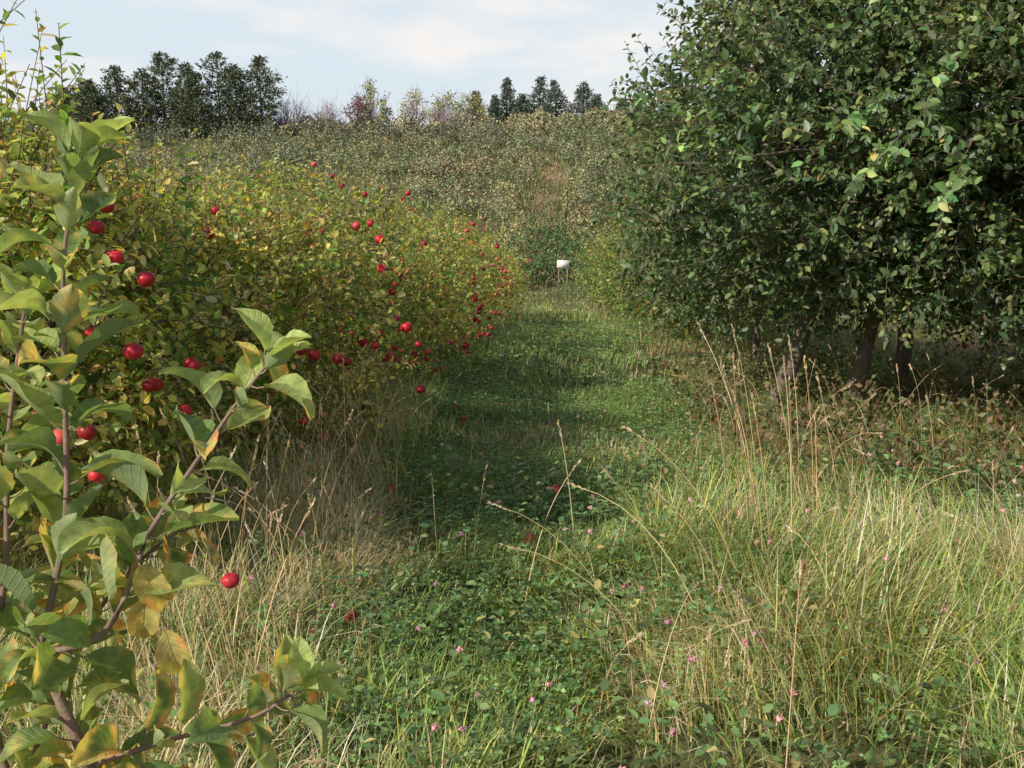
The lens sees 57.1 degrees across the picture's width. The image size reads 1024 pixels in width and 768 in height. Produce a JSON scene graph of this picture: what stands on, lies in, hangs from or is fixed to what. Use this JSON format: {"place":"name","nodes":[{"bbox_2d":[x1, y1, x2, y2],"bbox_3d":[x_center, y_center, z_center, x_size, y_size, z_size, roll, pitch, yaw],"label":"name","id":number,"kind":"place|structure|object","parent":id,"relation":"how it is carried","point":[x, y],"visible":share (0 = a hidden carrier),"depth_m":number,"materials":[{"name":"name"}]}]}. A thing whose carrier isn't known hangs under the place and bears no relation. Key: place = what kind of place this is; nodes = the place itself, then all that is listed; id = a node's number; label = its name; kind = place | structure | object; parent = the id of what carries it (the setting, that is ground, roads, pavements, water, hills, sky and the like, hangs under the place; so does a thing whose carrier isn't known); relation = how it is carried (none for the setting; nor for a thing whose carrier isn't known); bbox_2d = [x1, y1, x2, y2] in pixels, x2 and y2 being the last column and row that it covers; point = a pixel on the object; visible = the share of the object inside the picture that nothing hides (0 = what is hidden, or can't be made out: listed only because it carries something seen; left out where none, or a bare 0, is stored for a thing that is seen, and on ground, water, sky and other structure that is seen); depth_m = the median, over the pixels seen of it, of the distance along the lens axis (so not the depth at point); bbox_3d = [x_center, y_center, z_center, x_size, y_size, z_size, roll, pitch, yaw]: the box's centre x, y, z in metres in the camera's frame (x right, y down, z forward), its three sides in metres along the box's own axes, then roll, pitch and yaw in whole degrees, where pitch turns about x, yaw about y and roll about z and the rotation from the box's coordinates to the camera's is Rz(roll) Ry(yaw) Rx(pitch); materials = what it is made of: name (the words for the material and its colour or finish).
{"place":"outdoors","nodes":[
{"label":"outdoors","id":0,"kind":"place"},
{"bbox_2d":[0,0,1020,134],"label":"sky","id":1,"kind":"structure","parent":0,"point":[323,47],"materials":[{"name":"white"}]},
{"bbox_2d":[0,127,1023,767],"bbox_3d":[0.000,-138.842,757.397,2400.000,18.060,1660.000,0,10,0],"label":"ground","id":2,"kind":"structure","parent":0,"point":[674,761],"depth_m":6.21,"materials":[{"name":"green plant"}]},
{"bbox_2d":[42,87,84,121],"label":"pine tree","id":3,"kind":"object","parent":2,"relation":"on","point":[67,92],"visible":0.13,"depth_m":114.86,"materials":[{"name":"green plant"}]},
{"bbox_2d":[59,78,114,122],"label":"pine tree","id":4,"kind":"object","parent":2,"relation":"on","point":[88,81],"visible":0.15,"depth_m":115.35,"materials":[{"name":"green plant"}]},
{"bbox_2d":[60,82,117,123],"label":"pine tree","id":5,"kind":"object","parent":2,"relation":"on","point":[86,94],"visible":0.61,"depth_m":112.14,"materials":[{"name":"green plant"}]},
{"bbox_2d":[86,64,149,130],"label":"pine tree","id":6,"kind":"object","parent":2,"relation":"on","point":[116,83],"visible":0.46,"depth_m":114.96,"materials":[{"name":"green plant"}]},
{"bbox_2d":[105,66,172,135],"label":"pine tree","id":7,"kind":"object","parent":2,"relation":"on","point":[143,85],"visible":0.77,"depth_m":114.10,"materials":[{"name":"green plant"}]},
{"bbox_2d":[0,0,282,588],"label":"apple tree","id":8,"kind":"object","parent":2,"relation":"on","point":[141,355],"visible":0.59,"depth_m":3.81,"materials":[{"name":"green plant"}]},
{"bbox_2d":[0,23,201,291],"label":"apple water sprouts","id":9,"kind":"object","parent":8,"relation":"on","point":[62,115],"visible":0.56,"depth_m":3.67,"materials":[{"name":"green plant"}]},
{"bbox_2d":[131,51,185,133],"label":"pine tree","id":10,"kind":"object","parent":2,"relation":"on","point":[162,70],"visible":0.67,"depth_m":114.33,"materials":[{"name":"green plant"}]},
{"bbox_2d":[0,110,347,767],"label":"apple sapling","id":11,"kind":"object","parent":2,"relation":"on","point":[50,653],"visible":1,"depth_m":1.00,"materials":[{"name":"green plant"}]},
{"bbox_2d":[160,61,203,134],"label":"pine tree","id":12,"kind":"object","parent":2,"relation":"on","point":[184,73],"visible":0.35,"depth_m":112.97,"materials":[{"name":"green plant"}]},
{"bbox_2d":[165,72,221,137],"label":"pine tree","id":13,"kind":"object","parent":2,"relation":"on","point":[195,101],"visible":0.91,"depth_m":111.43,"materials":[{"name":"green plant"}]},
{"bbox_2d":[0,128,442,485],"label":"apple tree","id":14,"kind":"object","parent":2,"relation":"on","point":[238,239],"visible":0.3,"depth_m":5.77,"materials":[{"name":"green plant"}]},
{"bbox_2d":[195,50,252,133],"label":"pine tree","id":15,"kind":"object","parent":2,"relation":"on","point":[218,56],"visible":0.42,"depth_m":114.77,"materials":[{"name":"green plant"}]},
{"bbox_2d":[214,63,262,132],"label":"pine tree","id":16,"kind":"object","parent":2,"relation":"on","point":[231,81],"visible":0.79,"depth_m":112.69,"materials":[{"name":"green plant"}]},
{"bbox_2d":[234,54,287,133],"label":"pine tree","id":17,"kind":"object","parent":2,"relation":"on","point":[254,107],"visible":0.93,"depth_m":112.72,"materials":[{"name":"green plant"}]},
{"bbox_2d":[132,132,431,409],"bbox_3d":[-2.283,-0.885,8.392,3.341,2.661,3.508,0,10,0],"label":"apple tree","id":18,"kind":"object","parent":2,"relation":"on","point":[344,338],"visible":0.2,"depth_m":8.24,"materials":[{"name":"green plant"}]},
{"bbox_2d":[266,91,319,134],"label":"bare bush","id":19,"kind":"object","parent":2,"relation":"on","point":[286,113],"visible":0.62,"depth_m":115.44,"materials":[{"name":"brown plant"}]},
{"bbox_2d":[293,89,348,133],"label":"bare bush","id":20,"kind":"object","parent":2,"relation":"on","point":[327,111],"visible":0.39,"depth_m":116.48,"materials":[{"name":"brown plant"}]},
{"bbox_2d":[337,85,374,135],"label":"red leaved bush","id":21,"kind":"object","parent":2,"relation":"on","point":[358,104],"visible":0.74,"depth_m":115.46,"materials":[{"name":"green plant"}]},
{"bbox_2d":[230,184,498,384],"bbox_3d":[-1.943,-0.962,10.631,3.075,2.607,3.193,10,14,44],"label":"apple tree","id":22,"kind":"object","parent":2,"relation":"on","point":[433,258],"visible":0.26,"depth_m":10.54,"materials":[{"name":"green plant"}]},
{"bbox_2d":[4,106,735,142],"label":"crest scrub","id":23,"kind":"object","parent":2,"relation":"on","point":[550,124],"visible":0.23,"depth_m":113.03,"materials":[{"name":"green plant"}]},
{"bbox_2d":[354,74,393,130],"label":"deciduous tree","id":24,"kind":"object","parent":2,"relation":"on","point":[381,112],"visible":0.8,"depth_m":115.89,"materials":[{"name":"green plant"}]},
{"bbox_2d":[269,186,511,361],"bbox_3d":[-1.910,-1.545,13.475,3.660,2.554,2.990,-2,10,-12],"label":"apple tree","id":25,"kind":"object","parent":2,"relation":"on","point":[431,305],"visible":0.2,"depth_m":13.23,"materials":[{"name":"green plant"}]},
{"bbox_2d":[392,83,430,134],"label":"deciduous tree","id":26,"kind":"object","parent":2,"relation":"on","point":[412,105],"visible":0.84,"depth_m":116.48,"materials":[{"name":"green plant"}]},
{"bbox_2d":[130,125,704,283],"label":"hillside grass","id":27,"kind":"structure","parent":2,"relation":"on","point":[539,177],"depth_m":83.03,"materials":[{"name":"green plant"}]},
{"bbox_2d":[365,211,511,345],"bbox_3d":[-1.990,-1.730,16.183,3.410,2.604,3.616,-3,10,-17],"label":"apple tree","id":28,"kind":"object","parent":2,"relation":"on","point":[480,289],"visible":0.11,"depth_m":15.56,"materials":[{"name":"green plant"}]},
{"bbox_2d":[422,85,467,120],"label":"deciduous tree","id":29,"kind":"object","parent":2,"relation":"on","point":[439,105],"visible":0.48,"depth_m":128.60,"materials":[{"name":"green plant"}]},
{"bbox_2d":[420,98,480,135],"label":"bare bush","id":30,"kind":"object","parent":2,"relation":"on","point":[443,117],"visible":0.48,"depth_m":115.13,"materials":[{"name":"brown plant"}]},
{"bbox_2d":[393,204,520,329],"bbox_3d":[-1.495,-2.167,18.944,3.358,2.928,4.263,0,10,0],"label":"apple tree","id":31,"kind":"object","parent":2,"relation":"on","point":[470,247],"visible":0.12,"depth_m":19.14,"materials":[{"name":"green plant"}]},
{"bbox_2d":[407,220,528,319],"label":"apple tree","id":32,"kind":"object","parent":2,"relation":"on","point":[502,264],"visible":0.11,"depth_m":22.17,"materials":[{"name":"green plant"}]},
{"bbox_2d":[450,88,490,131],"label":"deciduous tree","id":33,"kind":"object","parent":2,"relation":"on","point":[476,103],"visible":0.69,"depth_m":127.45,"materials":[{"name":"green plant"}]},
{"bbox_2d":[469,90,485,125],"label":"spruce tree","id":34,"kind":"object","parent":2,"relation":"on","point":[474,91],"visible":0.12,"depth_m":143.41,"materials":[{"name":"green plant"}]},
{"bbox_2d":[429,227,530,317],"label":"apple tree","id":35,"kind":"object","parent":2,"relation":"on","point":[515,279],"visible":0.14,"depth_m":26.11,"materials":[{"name":"green plant"}]},
{"bbox_2d":[485,93,505,123],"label":"spruce tree","id":36,"kind":"object","parent":2,"relation":"on","point":[495,104],"visible":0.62,"depth_m":142.78,"materials":[{"name":"green plant"}]},
{"bbox_2d":[465,237,536,317],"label":"apple tree","id":37,"kind":"object","parent":2,"relation":"on","point":[520,296],"visible":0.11,"depth_m":30.01,"materials":[{"name":"green plant"}]},
{"bbox_2d":[498,77,521,122],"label":"spruce tree","id":38,"kind":"object","parent":2,"relation":"on","point":[506,90],"visible":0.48,"depth_m":144.75,"materials":[{"name":"green plant"}]},
{"bbox_2d":[5,108,1023,360],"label":"hillside orchard","id":39,"kind":"object","parent":2,"relation":"on","point":[413,142],"visible":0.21,"depth_m":88.51,"materials":[{"name":"green plant"}]},
{"bbox_2d":[11,318,1023,767],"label":"clover patch","id":40,"kind":"object","parent":2,"relation":"on","point":[447,638],"visible":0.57,"depth_m":4.11,"materials":[{"name":"green plant"}]},
{"bbox_2d":[514,93,532,120],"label":"spruce tree","id":41,"kind":"object","parent":2,"relation":"on","point":[523,100],"visible":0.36,"depth_m":144.80,"materials":[{"name":"green plant"}]},
{"bbox_2d":[41,322,1023,767],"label":"dry grass stalks","id":42,"kind":"object","parent":2,"relation":"on","point":[345,444],"visible":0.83,"depth_m":4.02,"materials":[{"name":"beige plant"}]},
{"bbox_2d":[522,75,552,122],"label":"spruce tree","id":43,"kind":"object","parent":2,"relation":"on","point":[539,88],"visible":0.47,"depth_m":144.69,"materials":[{"name":"green plant"}]},
{"bbox_2d":[533,79,576,125],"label":"spruce tree","id":44,"kind":"object","parent":2,"relation":"on","point":[555,96],"visible":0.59,"depth_m":143.19,"materials":[{"name":"green plant"}]},
{"bbox_2d":[557,260,568,298],"bbox_3d":[2.350,-4.777,43.357,0.560,1.840,0.085,0,10,0],"label":"white sign","id":45,"kind":"object","parent":2,"relation":"on","point":[562,263],"visible":0.81,"depth_m":43.20,"materials":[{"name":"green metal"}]},
{"bbox_2d":[558,81,598,121],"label":"spruce tree","id":46,"kind":"object","parent":2,"relation":"on","point":[581,98],"visible":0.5,"depth_m":143.70,"materials":[{"name":"green plant"}]},
{"bbox_2d":[136,337,1023,767],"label":"weeds","id":47,"kind":"object","parent":2,"relation":"on","point":[958,399],"visible":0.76,"depth_m":5.14,"materials":[{"name":"green plant"}]},
{"bbox_2d":[343,403,819,624],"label":"fallen apples","id":48,"kind":"object","parent":2,"relation":"on","point":[349,617],"visible":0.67,"depth_m":4.43,"materials":[{"name":"red food"}]},
{"bbox_2d":[584,93,607,117],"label":"spruce tree","id":49,"kind":"object","parent":2,"relation":"on","point":[597,100],"visible":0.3,"depth_m":142.90,"materials":[{"name":"green plant"}]},
{"bbox_2d":[571,222,649,315],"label":"apple tree","id":50,"kind":"object","parent":2,"relation":"on","point":[584,282],"visible":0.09,"depth_m":28.14,"materials":[{"name":"green plant"}]},
{"bbox_2d":[567,234,662,316],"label":"apple tree","id":51,"kind":"object","parent":2,"relation":"on","point":[581,280],"visible":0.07,"depth_m":31.81,"materials":[{"name":"green plant"}]},
{"bbox_2d":[576,218,683,320],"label":"apple tree","id":52,"kind":"object","parent":2,"relation":"on","point":[604,298],"visible":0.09,"depth_m":23.88,"materials":[{"name":"green plant"}]},
{"bbox_2d":[249,384,1023,767],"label":"red clover blossoms","id":53,"kind":"object","parent":2,"relation":"on","point":[549,684],"visible":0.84,"depth_m":3.62,"materials":[{"name":"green plant"}]},
{"bbox_2d":[581,189,753,329],"bbox_3d":[3.663,-2.517,19.908,4.493,3.189,5.099,0,10,0],"label":"apple tree","id":54,"kind":"object","parent":2,"relation":"on","point":[609,265],"visible":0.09,"depth_m":19.42,"materials":[{"name":"green plant"}]},
{"bbox_2d":[597,175,815,343],"bbox_3d":[3.498,-2.180,16.093,4.381,3.438,4.594,-5,11,-27],"label":"apple tree","id":55,"kind":"object","parent":2,"relation":"on","point":[674,323],"visible":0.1,"depth_m":16.24,"materials":[{"name":"green plant"}]},
{"bbox_2d":[590,108,866,365],"bbox_3d":[3.303,-2.115,12.551,4.465,3.848,4.969,-6,11,-29],"label":"apple tree","id":56,"kind":"object","parent":2,"relation":"on","point":[755,338],"visible":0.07,"depth_m":12.44,"materials":[{"name":"green plant"}]},
{"bbox_2d":[574,0,1023,414],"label":"apple tree","id":57,"kind":"object","parent":2,"relation":"on","point":[853,252],"visible":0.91,"depth_m":6.78,"materials":[{"name":"green plant"}]},
{"bbox_2d":[880,0,1023,373],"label":"apple tree","id":58,"kind":"object","parent":2,"relation":"on","point":[975,8],"visible":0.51,"depth_m":6.07,"materials":[{"name":"green plant"}]}
]}

